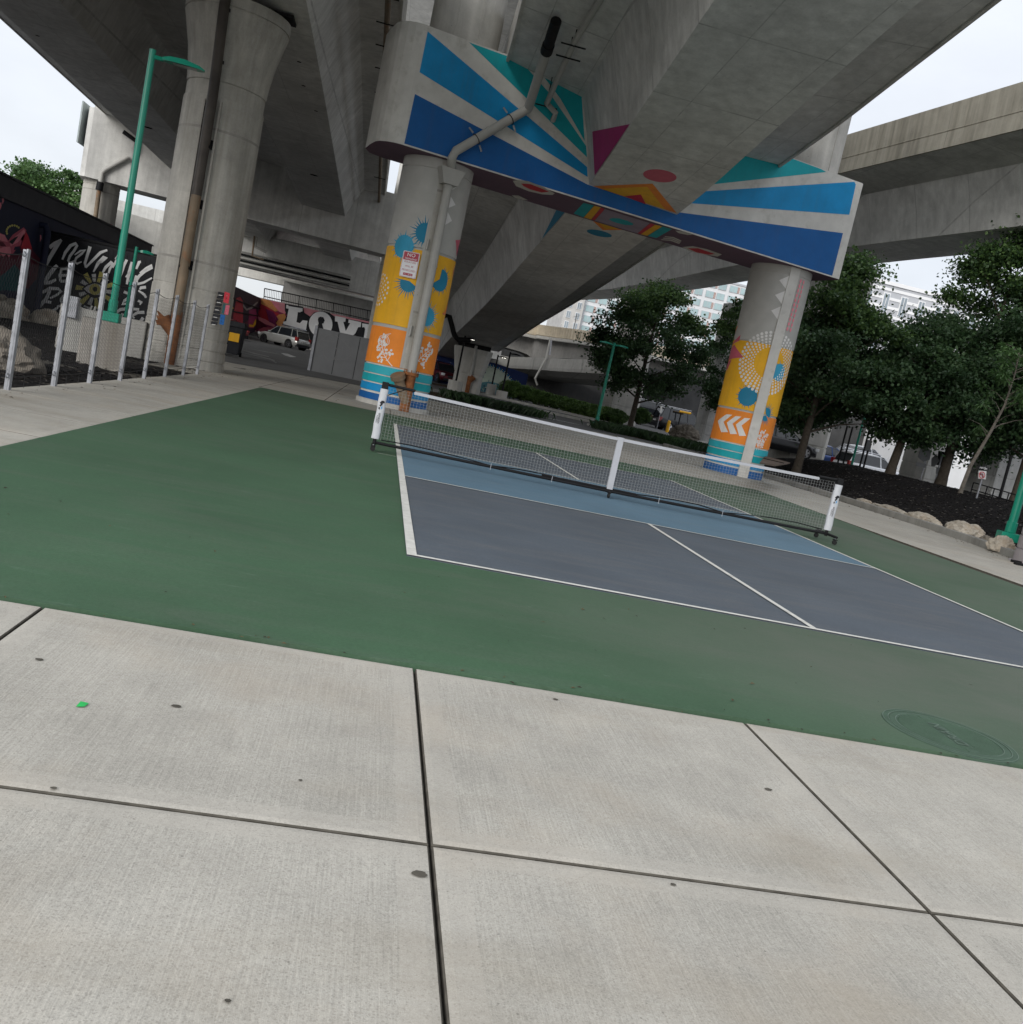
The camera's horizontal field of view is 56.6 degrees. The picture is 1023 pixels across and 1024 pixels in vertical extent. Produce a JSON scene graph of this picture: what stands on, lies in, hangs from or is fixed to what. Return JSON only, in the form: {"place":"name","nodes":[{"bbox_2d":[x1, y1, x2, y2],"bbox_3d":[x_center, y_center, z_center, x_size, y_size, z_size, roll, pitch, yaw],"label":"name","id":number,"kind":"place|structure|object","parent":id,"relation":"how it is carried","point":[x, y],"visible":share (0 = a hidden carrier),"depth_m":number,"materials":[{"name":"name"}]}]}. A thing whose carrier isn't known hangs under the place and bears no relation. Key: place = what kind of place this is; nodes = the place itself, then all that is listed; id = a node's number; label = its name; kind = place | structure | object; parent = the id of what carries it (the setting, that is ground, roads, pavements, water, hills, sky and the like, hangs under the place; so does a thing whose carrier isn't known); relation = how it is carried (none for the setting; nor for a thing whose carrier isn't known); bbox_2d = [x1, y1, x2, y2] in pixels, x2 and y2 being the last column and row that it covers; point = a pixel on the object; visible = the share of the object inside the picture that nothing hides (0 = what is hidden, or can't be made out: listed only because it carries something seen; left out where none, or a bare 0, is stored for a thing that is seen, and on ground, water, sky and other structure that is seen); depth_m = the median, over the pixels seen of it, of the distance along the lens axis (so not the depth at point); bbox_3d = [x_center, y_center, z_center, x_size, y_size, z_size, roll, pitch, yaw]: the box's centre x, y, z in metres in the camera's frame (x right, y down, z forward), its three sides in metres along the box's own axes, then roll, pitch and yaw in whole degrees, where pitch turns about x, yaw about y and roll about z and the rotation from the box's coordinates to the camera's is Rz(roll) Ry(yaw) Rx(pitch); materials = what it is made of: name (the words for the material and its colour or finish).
{"place":"outdoors","nodes":[
{"label":"outdoors","id":0,"kind":"place"},
{"bbox_2d":[75,201,161,253],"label":"side ramp","id":1,"kind":"structure","parent":0,"point":[146,230],"depth_m":69.36,"materials":[{"name":"concrete"}]},
{"bbox_2d":[0,318,243,387],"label":"mulch bed","id":2,"kind":"object","parent":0,"point":[59,381],"visible":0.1,"depth_m":18.41,"materials":[{"name":"brown wood"}]},
{"bbox_2d":[0,294,29,321],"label":"boulder","id":3,"kind":"object","parent":2,"relation":"on","point":[24,315],"visible":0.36,"depth_m":30.56,"materials":[{"name":"stone"}]},
{"bbox_2d":[0,326,46,374],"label":"boulder","id":4,"kind":"object","parent":2,"relation":"on","point":[23,349],"visible":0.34,"depth_m":13.89,"materials":[{"name":"grey stone"}]},
{"bbox_2d":[28,308,58,326],"bbox_3d":[-15.788,-6.557,32.283,1.221,0.722,1.421,11,8,-9],"label":"boulder","id":5,"kind":"object","parent":2,"relation":"on","point":[46,317],"visible":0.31,"depth_m":31.94,"materials":[{"name":"stone"}]},
{"bbox_2d":[55,303,96,352],"bbox_3d":[-9.674,-4.057,21.424,1.000,1.050,1.000,8,8,-29],"label":"lamp footing","id":6,"kind":"object","parent":2,"relation":"on","point":[66,335],"visible":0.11,"depth_m":20.91,"materials":[{"name":"concrete"}]},
{"bbox_2d":[67,296,95,318],"bbox_3d":[-9.502,-4.452,20.915,0.711,0.522,0.278,5,10,-42],"label":"electrical box","id":7,"kind":"object","parent":6,"relation":"on","point":[71,313],"visible":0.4,"depth_m":20.73,"materials":[{"name":"metal"}]},
{"bbox_2d":[76,316,130,372],"bbox_3d":[-7.829,-3.187,18.231,0.840,0.960,0.840,9,8,-23],"label":"lamp footing","id":8,"kind":"object","parent":2,"relation":"on","point":[117,340],"visible":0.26,"depth_m":17.84,"materials":[{"name":"concrete"}]},
{"bbox_2d":[102,48,204,322],"bbox_3d":[-6.804,-6.051,18.040,1.110,5.070,0.320,10,8,-14],"label":"street lamp","id":9,"kind":"object","parent":8,"relation":"on","point":[175,61],"visible":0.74,"depth_m":17.86,"materials":[{"name":"green metal"}]},
{"bbox_2d":[121,317,146,358],"bbox_3d":[-9.755,-4.427,24.264,0.720,1.000,0.720,10,8,-19],"label":"lamp footing","id":10,"kind":"object","parent":2,"relation":"on","point":[132,336],"visible":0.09,"depth_m":23.98,"materials":[{"name":"concrete"}]},
{"bbox_2d":[124,247,153,316],"bbox_3d":[-12.280,-7.224,31.111,0.694,2.796,0.288,8,8,-29],"label":"street lamp","id":11,"kind":"object","parent":2,"relation":"on","point":[136,251],"visible":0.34,"depth_m":30.92,"materials":[{"name":"green metal"}]},
{"bbox_2d":[0,332,1022,544],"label":"mulch chips","id":12,"kind":"object","parent":2,"relation":"on","point":[174,371],"visible":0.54,"depth_m":27.93,"materials":[{"name":"brown wood"}]},
{"bbox_2d":[760,456,789,465],"bbox_3d":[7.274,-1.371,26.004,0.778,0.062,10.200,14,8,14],"label":"boulder","id":13,"kind":"object","parent":12,"relation":"on","point":[769,461],"visible":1,"depth_m":24.80,"materials":[{"name":"stone"}]},
{"bbox_2d":[259,297,501,359],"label":"street","id":14,"kind":"structure","parent":0,"point":[494,355],"depth_m":98.92,"materials":[{"name":"grey asphalt"}]},
{"bbox_2d":[263,288,370,320],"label":"railing","id":15,"kind":"object","parent":14,"relation":"on","point":[300,304],"visible":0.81,"depth_m":96.23,"materials":[{"name":"black metal"}]},
{"bbox_2d":[225,337,704,452],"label":"asphalt lot","id":16,"kind":"structure","parent":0,"point":[258,353],"depth_m":48.07,"materials":[{"name":"grey asphalt"}]},
{"bbox_2d":[40,231,156,320],"bbox_3d":[-17.930,-9.780,41.301,4.900,3.750,2.450,11,8,-9],"label":"lettered panel","id":17,"kind":"object","parent":16,"relation":"on","point":[89,258],"visible":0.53,"depth_m":40.06,"materials":[{"name":"black paint"}]},
{"bbox_2d":[74,190,379,297],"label":"overpass","id":18,"kind":"object","parent":16,"relation":"on","point":[296,261],"visible":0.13,"depth_m":84.93,"materials":[{"name":"concrete"}]},
{"bbox_2d":[226,321,248,356],"bbox_3d":[-12.085,-7.512,41.029,1.120,1.467,1.120,11,8,-9],"label":"trash bin","id":19,"kind":"object","parent":16,"relation":"on","point":[237,331],"visible":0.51,"depth_m":40.64,"materials":[{"name":"black paint"}]},
{"bbox_2d":[76,101,402,338],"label":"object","id":20,"kind":"object","parent":16,"relation":"on","point":[107,143],"visible":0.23,"depth_m":55.82,"materials":[{"name":"concrete"}]},
{"bbox_2d":[0,0,407,262],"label":"highway deck","id":21,"kind":"structure","parent":20,"relation":"on","point":[318,108],"depth_m":33.95,"materials":[{"name":"concrete"}]},
{"bbox_2d":[374,0,398,202],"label":"hung pipe","id":22,"kind":"object","parent":21,"relation":"hanging from","point":[386,22],"visible":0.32,"depth_m":27.52,"materials":[{"name":"black metal"}]},
{"bbox_2d":[231,287,260,332],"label":"mural wall","id":23,"kind":"structure","parent":16,"relation":"on","point":[248,298],"depth_m":88.17,"materials":[{"name":"red paint"}]},
{"bbox_2d":[238,267,283,285],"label":"last bent","id":24,"kind":"object","parent":16,"relation":"on","point":[260,276],"depth_m":107.08,"materials":[{"name":"concrete"}]},
{"bbox_2d":[282,277,708,378],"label":"bridge","id":25,"kind":"structure","parent":24,"relation":"on","point":[533,342],"depth_m":106.78,"materials":[{"name":"concrete"}]},
{"bbox_2d":[258,325,310,350],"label":"parked car","id":26,"kind":"object","parent":16,"relation":"on","point":[288,337],"visible":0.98,"depth_m":80.22,"materials":[{"name":"silver metal"}]},
{"bbox_2d":[255,298,368,343],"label":"letter wall","id":27,"kind":"structure","parent":16,"relation":"on","point":[272,314],"depth_m":95.27,"materials":[{"name":"paint"}]},
{"bbox_2d":[307,325,368,380],"bbox_3d":[-7.577,-7.303,44.436,3.451,2.079,1.480,11,8,-9],"label":"utility cabinet","id":28,"kind":"object","parent":16,"relation":"on","point":[338,354],"visible":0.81,"depth_m":43.72,"materials":[{"name":"grey metal"}]},
{"bbox_2d":[432,359,454,382],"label":"parked car","id":29,"kind":"object","parent":16,"relation":"on","point":[443,371],"visible":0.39,"depth_m":72.49,"materials":[{"name":"red paint"}]},
{"bbox_2d":[445,314,492,394],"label":"ramp pier","id":30,"kind":"structure","parent":16,"relation":"on","point":[475,361],"depth_m":63.23,"materials":[{"name":"concrete"}]},
{"bbox_2d":[437,0,1001,358],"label":"ramp bridge","id":31,"kind":"structure","parent":30,"relation":"on","point":[686,103],"depth_m":22.02,"materials":[{"name":"concrete"}]},
{"bbox_2d":[535,0,603,122],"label":"hung pipe","id":32,"kind":"object","parent":31,"relation":"hanging from","point":[592,12],"visible":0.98,"depth_m":22.56,"materials":[{"name":"black metal"}]},
{"bbox_2d":[432,355,527,398],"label":"graffiti wall","id":33,"kind":"structure","parent":16,"relation":"on","point":[519,376],"depth_m":74.80,"materials":[{"name":"paint"}]},
{"bbox_2d":[518,385,536,402],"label":"shrub","id":34,"kind":"object","parent":16,"relation":"on","point":[526,392],"visible":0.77,"depth_m":69.67,"materials":[{"name":"green plant"}]},
{"bbox_2d":[537,391,560,407],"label":"shrub","id":35,"kind":"object","parent":16,"relation":"on","point":[551,397],"visible":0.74,"depth_m":70.12,"materials":[{"name":"green plant"}]},
{"bbox_2d":[526,376,602,404],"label":"underpass wall","id":36,"kind":"structure","parent":16,"relation":"on","point":[590,394],"depth_m":108.54,"materials":[{"name":"concrete"}]},
{"bbox_2d":[490,338,679,387],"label":"street ramp","id":37,"kind":"structure","parent":36,"relation":"on","point":[573,371],"depth_m":98.75,"materials":[{"name":"concrete"}]},
{"bbox_2d":[479,393,707,443],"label":"lot kerb","id":38,"kind":"structure","parent":16,"relation":"on","point":[542,407],"depth_m":64.34,"materials":[{"name":"concrete"}]},
{"bbox_2d":[602,291,654,425],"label":"viaduct pier","id":39,"kind":"structure","parent":16,"relation":"on","point":[625,404],"depth_m":69.48,"materials":[{"name":"concrete"}]},
{"bbox_2d":[649,405,695,430],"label":"parked car","id":40,"kind":"object","parent":16,"relation":"on","point":[670,414],"visible":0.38,"depth_m":77.35,"materials":[{"name":"black paint"}]},
{"bbox_2d":[694,303,737,441],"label":"viaduct pier","id":41,"kind":"structure","parent":16,"relation":"on","point":[704,421],"depth_m":64.49,"materials":[{"name":"concrete"}]},
{"bbox_2d":[642,367,866,447],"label":"retaining wall","id":42,"kind":"structure","parent":16,"relation":"on","point":[690,401],"depth_m":89.65,"materials":[{"name":"concrete"}]},
{"bbox_2d":[770,425,818,458],"bbox_3d":[13.873,-3.801,49.790,4.515,1.504,2.140,9,8,-21],"label":"parked car","id":43,"kind":"object","parent":16,"relation":"on","point":[780,441],"visible":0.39,"depth_m":49.12,"materials":[{"name":"black paint"}]},
{"bbox_2d":[767,265,876,459],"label":"viaduct pier","id":44,"kind":"structure","parent":16,"relation":"on","point":[820,441],"depth_m":50.74,"materials":[{"name":"concrete"}]},
{"bbox_2d":[581,82,1022,299],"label":"curved viaduct","id":45,"kind":"object","parent":44,"relation":"on","point":[943,181],"visible":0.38,"depth_m":38.71,"materials":[{"name":"concrete"}]},
{"bbox_2d":[830,447,898,474],"bbox_3d":[20.628,-2.478,54.464,4.415,1.763,2.120,10,8,-19],"label":"parked car","id":46,"kind":"object","parent":16,"relation":"on","point":[875,462],"visible":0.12,"depth_m":53.65,"materials":[{"name":"white paint"}]},
{"bbox_2d":[851,278,981,412],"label":"striped building","id":47,"kind":"structure","parent":16,"relation":"on","point":[906,296],"depth_m":94.75,"materials":[{"name":"white glass"}]},
{"bbox_3d":[4.503,-4.548,50.917,0.760,0.220,0.760,10,8,-19],"label":"lamp footing","id":48,"kind":"object","parent":16,"relation":"on","visible":0},
{"bbox_2d":[595,341,628,420],"bbox_3d":[4.993,-6.815,50.615,1.700,4.457,0.400,10,8,-19],"label":"street lamp","id":49,"kind":"object","parent":48,"relation":"on","point":[605,381],"visible":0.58,"depth_m":50.50,"materials":[{"name":"green metal"}]},
{"bbox_2d":[0,359,1022,1023],"bbox_3d":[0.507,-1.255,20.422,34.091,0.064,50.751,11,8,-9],"label":"pavement","id":50,"kind":"structure","parent":0,"point":[200,828],"depth_m":2.75,"materials":[{"name":"concrete"}]},
{"bbox_2d":[0,249,209,389],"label":"wire fence","id":51,"kind":"object","parent":50,"relation":"on","point":[17,314],"visible":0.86,"depth_m":14.00,"materials":[{"name":"metal"}]},
{"bbox_2d":[142,0,295,372],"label":"flared column","id":52,"kind":"structure","parent":50,"relation":"on","point":[236,49],"depth_m":23.57,"materials":[{"name":"concrete"}]},
{"bbox_2d":[211,292,229,324],"bbox_3d":[-7.520,-5.211,24.241,0.645,0.883,0.261,16,8,29],"label":"sign","id":53,"kind":"object","parent":52,"relation":"attached to","point":[226,297],"visible":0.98,"depth_m":24.15,"materials":[{"name":"black metal"}]},
{"bbox_2d":[355,154,473,414],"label":"painted column","id":54,"kind":"structure","parent":50,"relation":"on","point":[412,228],"depth_m":25.43,"materials":[{"name":"paint"}]},
{"bbox_2d":[399,250,419,278],"bbox_3d":[-2.694,-6.542,25.114,0.450,0.670,0.013,13,7,4],"label":"no trespassing sign","id":55,"kind":"object","parent":54,"relation":"attached to","point":[409,264],"visible":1,"depth_m":25.11,"materials":[{"name":"white metal"}]},
{"bbox_2d":[365,21,862,280],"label":"cap beam","id":56,"kind":"structure","parent":54,"relation":"on","point":[438,93],"depth_m":25.79,"materials":[{"name":"blue paint"}]},
{"bbox_2d":[430,0,507,50],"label":"column","id":57,"kind":"structure","parent":56,"relation":"on","point":[480,22],"depth_m":24.49,"materials":[{"name":"concrete"}]},
{"bbox_2d":[406,0,518,51],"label":"bridge","id":58,"kind":"structure","parent":57,"relation":"on","point":[419,11],"depth_m":43.49,"materials":[{"name":"concrete"}]},
{"bbox_2d":[390,16,561,411],"bbox_3d":[-1.118,-7.060,23.706,2.310,9.668,3.374,11,8,-9],"label":"drain pipe","id":59,"kind":"object","parent":56,"relation":"attached to","point":[450,176],"visible":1,"depth_m":24.79,"materials":[{"name":"grey metal"}]},
{"bbox_2d":[794,116,851,173],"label":"column","id":60,"kind":"structure","parent":56,"relation":"on","point":[825,152],"depth_m":28.91,"materials":[{"name":"concrete"}]},
{"bbox_2d":[0,387,1022,768],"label":"green court surface","id":61,"kind":"object","parent":50,"relation":"on","point":[290,503],"visible":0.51,"depth_m":5.80,"materials":[{"name":"paint"}]},
{"bbox_2d":[396,444,874,568],"bbox_3d":[1.377,-0.187,13.539,6.094,0.014,4.268,11,8,-9],"label":"kitchen surface","id":62,"kind":"object","parent":61,"relation":"on","point":[488,480],"visible":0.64,"depth_m":12.81,"materials":[{"name":"blue paint"}]},
{"bbox_2d":[370,381,843,544],"bbox_3d":[1.472,-0.671,13.534,6.887,0.953,0.660,11,8,-9],"label":"court net","id":63,"kind":"object","parent":62,"relation":"on","point":[609,487],"visible":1,"depth_m":13.50,"materials":[{"name":"black fabric"}]},
{"bbox_2d":[394,424,1022,668],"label":"blue court surface","id":64,"kind":"object","parent":61,"relation":"on","point":[488,530],"visible":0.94,"depth_m":8.76,"materials":[{"name":"paint"}]},
{"bbox_2d":[394,423,1022,666],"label":"court lines","id":65,"kind":"object","parent":64,"relation":"on","point":[409,539],"visible":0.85,"depth_m":8.07,"materials":[{"name":"paint"}]},
{"bbox_2d":[881,709,1019,766],"bbox_3d":[2.262,1.161,4.920,0.670,0.025,0.670,11,8,-9],"label":"manhole cover","id":66,"kind":"object","parent":61,"relation":"on","point":[964,741],"visible":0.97,"depth_m":4.88,"materials":[{"name":"green paint"}]},
{"bbox_2d":[703,263,812,479],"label":"painted column","id":67,"kind":"structure","parent":50,"relation":"on","point":[763,346],"depth_m":29.88,"materials":[{"name":"beige paint"}]},
{"bbox_2d":[663,443,1014,557],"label":"mound kerb","id":68,"kind":"structure","parent":50,"relation":"on","point":[980,542],"depth_m":25.25,"materials":[{"name":"concrete"}]},
{"bbox_2d":[1008,528,1022,562],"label":"edge column","id":69,"kind":"structure","parent":50,"relation":"on","point":[1018,554],"depth_m":18.66,"materials":[{"name":"concrete"}]},
{"bbox_2d":[0,0,1022,324],"label":"sky","id":70,"kind":"structure","parent":0,"point":[40,109],"materials":[{"name":"white"}]},
{"bbox_2d":[428,383,706,452],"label":"planting soil","id":71,"kind":"structure","parent":0,"point":[433,393],"depth_m":48.71,"materials":[{"name":"brown soil"}]},
{"bbox_2d":[431,387,555,420],"bbox_3d":[-0.841,-5.378,47.081,6.536,0.486,4.058,11,8,-9],"label":"grass strip","id":72,"kind":"object","parent":71,"relation":"on","point":[505,406],"depth_m":46.18,"materials":[{"name":"green plant"}]},
{"bbox_2d":[496,380,521,399],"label":"shrub","id":73,"kind":"object","parent":71,"relation":"on","point":[512,387],"visible":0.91,"depth_m":69.67,"materials":[{"name":"green plant"}]},
{"bbox_2d":[577,403,608,419],"bbox_3d":[5.654,-6.851,64.971,2.360,1.148,2.312,11,8,-9],"label":"shrub","id":74,"kind":"object","parent":71,"relation":"on","point":[589,410],"visible":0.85,"depth_m":64.85,"materials":[{"name":"green plant"}]},
{"bbox_2d":[606,408,629,423],"bbox_3d":[7.239,-6.555,65.304,1.780,1.151,1.809,11,8,-9],"label":"shrub","id":75,"kind":"object","parent":71,"relation":"on","point":[614,415],"visible":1,"depth_m":64.84,"materials":[{"name":"green plant"}]},
{"bbox_2d":[634,407,652,424],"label":"shrub","id":76,"kind":"object","parent":71,"relation":"on","point":[644,416],"visible":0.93,"depth_m":66.32,"materials":[{"name":"green plant"}]},
{"bbox_2d":[580,419,708,451],"bbox_3d":[7.226,-3.988,49.543,7.302,0.536,5.726,13,8,9],"label":"grass bed","id":77,"kind":"object","parent":71,"relation":"on","point":[645,434],"visible":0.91,"depth_m":48.16,"materials":[{"name":"green plant"}]},
{"bbox_2d":[573,277,726,426],"bbox_3d":[7.724,-8.720,53.667,8.258,9.301,7.421,11,8,-9],"label":"broadleaf tree","id":78,"kind":"object","parent":71,"relation":"on","point":[642,310],"visible":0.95,"depth_m":52.56,"materials":[{"name":"green plant"}]},
{"bbox_2d":[668,424,700,441],"bbox_3d":[11.210,-5.139,60.998,2.115,1.071,1.480,11,8,-9],"label":"boulder","id":79,"kind":"object","parent":71,"relation":"on","point":[689,431],"visible":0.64,"depth_m":60.52,"materials":[{"name":"grey stone"}]},
{"bbox_2d":[689,296,742,442],"bbox_3d":[14.322,-8.944,61.686,5.097,10.272,5.033,17,9,34],"label":"broadleaf tree","id":80,"kind":"object","parent":71,"relation":"on","point":[712,388],"visible":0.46,"depth_m":61.20,"materials":[{"name":"green plant"}]},
{"bbox_2d":[691,450,1022,546],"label":"mulch mound","id":81,"kind":"object","parent":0,"point":[979,501],"visible":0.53,"depth_m":30.31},
{"bbox_2d":[785,335,873,433],"bbox_3d":[13.624,-5.020,41.411,6.018,6.734,5.936,6,9,-38],"label":"broadleaf tree","id":82,"kind":"object","parent":81,"relation":"on","point":[823,424],"visible":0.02,"depth_m":40.86,"materials":[{"name":"green plant"}]},
{"bbox_2d":[775,245,934,473],"bbox_3d":[12.024,-5.463,35.813,7.063,8.950,7.528,11,8,-9],"label":"broadleaf tree","id":83,"kind":"object","parent":81,"relation":"on","point":[852,323],"visible":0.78,"depth_m":34.23,"materials":[{"name":"green plant"}]},
{"bbox_2d":[898,403,947,482],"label":"viaduct pier","id":84,"kind":"structure","parent":81,"relation":"on","point":[909,467],"depth_m":46.63,"materials":[{"name":"concrete"}]},
{"bbox_2d":[904,511,942,525],"bbox_3d":[10.649,0.158,24.597,0.726,0.302,1.712,11,8,-9],"label":"boulder","id":85,"kind":"object","parent":81,"relation":"on","point":[924,516],"visible":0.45,"depth_m":24.31,"materials":[{"name":"stone"}]},
{"bbox_2d":[916,449,930,479],"bbox_3d":[16.252,-1.889,37.651,0.539,1.404,0.125,11,8,-9],"label":"sign post","id":86,"kind":"object","parent":81,"relation":"on","point":[923,457],"visible":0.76,"depth_m":37.58,"materials":[{"name":"metal"}]},
{"bbox_2d":[837,321,1016,474],"bbox_3d":[15.193,-4.155,35.752,6.272,6.343,6.335,18,10,40],"label":"broadleaf tree","id":87,"kind":"object","parent":81,"relation":"on","point":[921,427],"visible":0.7,"depth_m":34.28,"materials":[{"name":"green plant"}]},
{"bbox_2d":[892,213,1022,485],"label":"broadleaf tree","id":88,"kind":"object","parent":81,"relation":"on","point":[986,262],"visible":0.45,"depth_m":36.20,"materials":[{"name":"green plant"}]},
{"bbox_2d":[945,520,985,537],"bbox_3d":[10.902,0.430,22.794,0.915,0.415,1.215,11,8,-9],"label":"boulder","id":89,"kind":"object","parent":81,"relation":"on","point":[975,530],"visible":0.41,"depth_m":22.49,"materials":[{"name":"stone"}]},
{"bbox_2d":[940,274,1022,500],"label":"broadleaf tree","id":90,"kind":"object","parent":81,"relation":"on","point":[1015,316],"visible":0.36,"depth_m":34.41,"materials":[{"name":"green plant"}]},
{"bbox_2d":[958,342,1022,492],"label":"sapling","id":91,"kind":"object","parent":81,"relation":"on","point":[1001,373],"visible":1,"depth_m":30.12,"materials":[{"name":"green plant"}]},
{"bbox_2d":[964,437,1022,498],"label":"viaduct pier","id":92,"kind":"structure","parent":81,"relation":"on","point":[993,479],"depth_m":40.11,"materials":[{"name":"concrete"}]},
{"bbox_2d":[985,535,1015,551],"bbox_3d":[10.476,0.678,20.249,0.608,0.380,0.574,11,8,-9],"label":"boulder","id":93,"kind":"object","parent":81,"relation":"on","point":[997,542],"visible":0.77,"depth_m":20.09,"materials":[{"name":"stone"}]},
{"bbox_2d":[995,472,1022,542],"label":"street lamp","id":94,"kind":"object","parent":81,"relation":"on","point":[1009,531],"visible":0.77,"depth_m":20.35,"materials":[{"name":"green metal"}]},
{"bbox_3d":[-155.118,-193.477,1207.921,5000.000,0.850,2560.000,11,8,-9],"label":"ground","id":95,"kind":"structure","parent":0,"visible":0},
{"bbox_2d":[0,155,76,207],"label":"broadleaf tree","id":96,"kind":"object","parent":95,"relation":"on","point":[32,173],"visible":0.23,"depth_m":61.87,"materials":[{"name":"green plant"}]},
{"bbox_2d":[44,165,82,208],"bbox_3d":[-30.692,-18.584,64.549,5.993,9.684,6.098,15,8,23],"label":"broadleaf tree","id":97,"kind":"object","parent":95,"relation":"on","point":[74,181],"visible":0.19,"depth_m":63.18,"materials":[{"name":"green plant"}]},
{"bbox_2d":[0,171,153,312],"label":"mural wall","id":98,"kind":"structure","parent":95,"relation":"on","point":[31,218],"depth_m":38.03,"materials":[{"name":"black paint"}]},
{"bbox_2d":[546,300,584,328],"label":"apartment wing","id":99,"kind":"structure","parent":95,"relation":"on","point":[566,318],"depth_m":176.56,"materials":[{"name":"white concrete"}]},
{"bbox_2d":[579,283,746,352],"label":"apartment building","id":100,"kind":"structure","parent":95,"relation":"on","point":[709,302],"depth_m":180.19,"materials":[{"name":"white concrete"}]},
{"bbox_2d":[862,406,971,488],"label":"white building","id":101,"kind":"structure","parent":95,"relation":"on","point":[956,476],"depth_m":81.37,"materials":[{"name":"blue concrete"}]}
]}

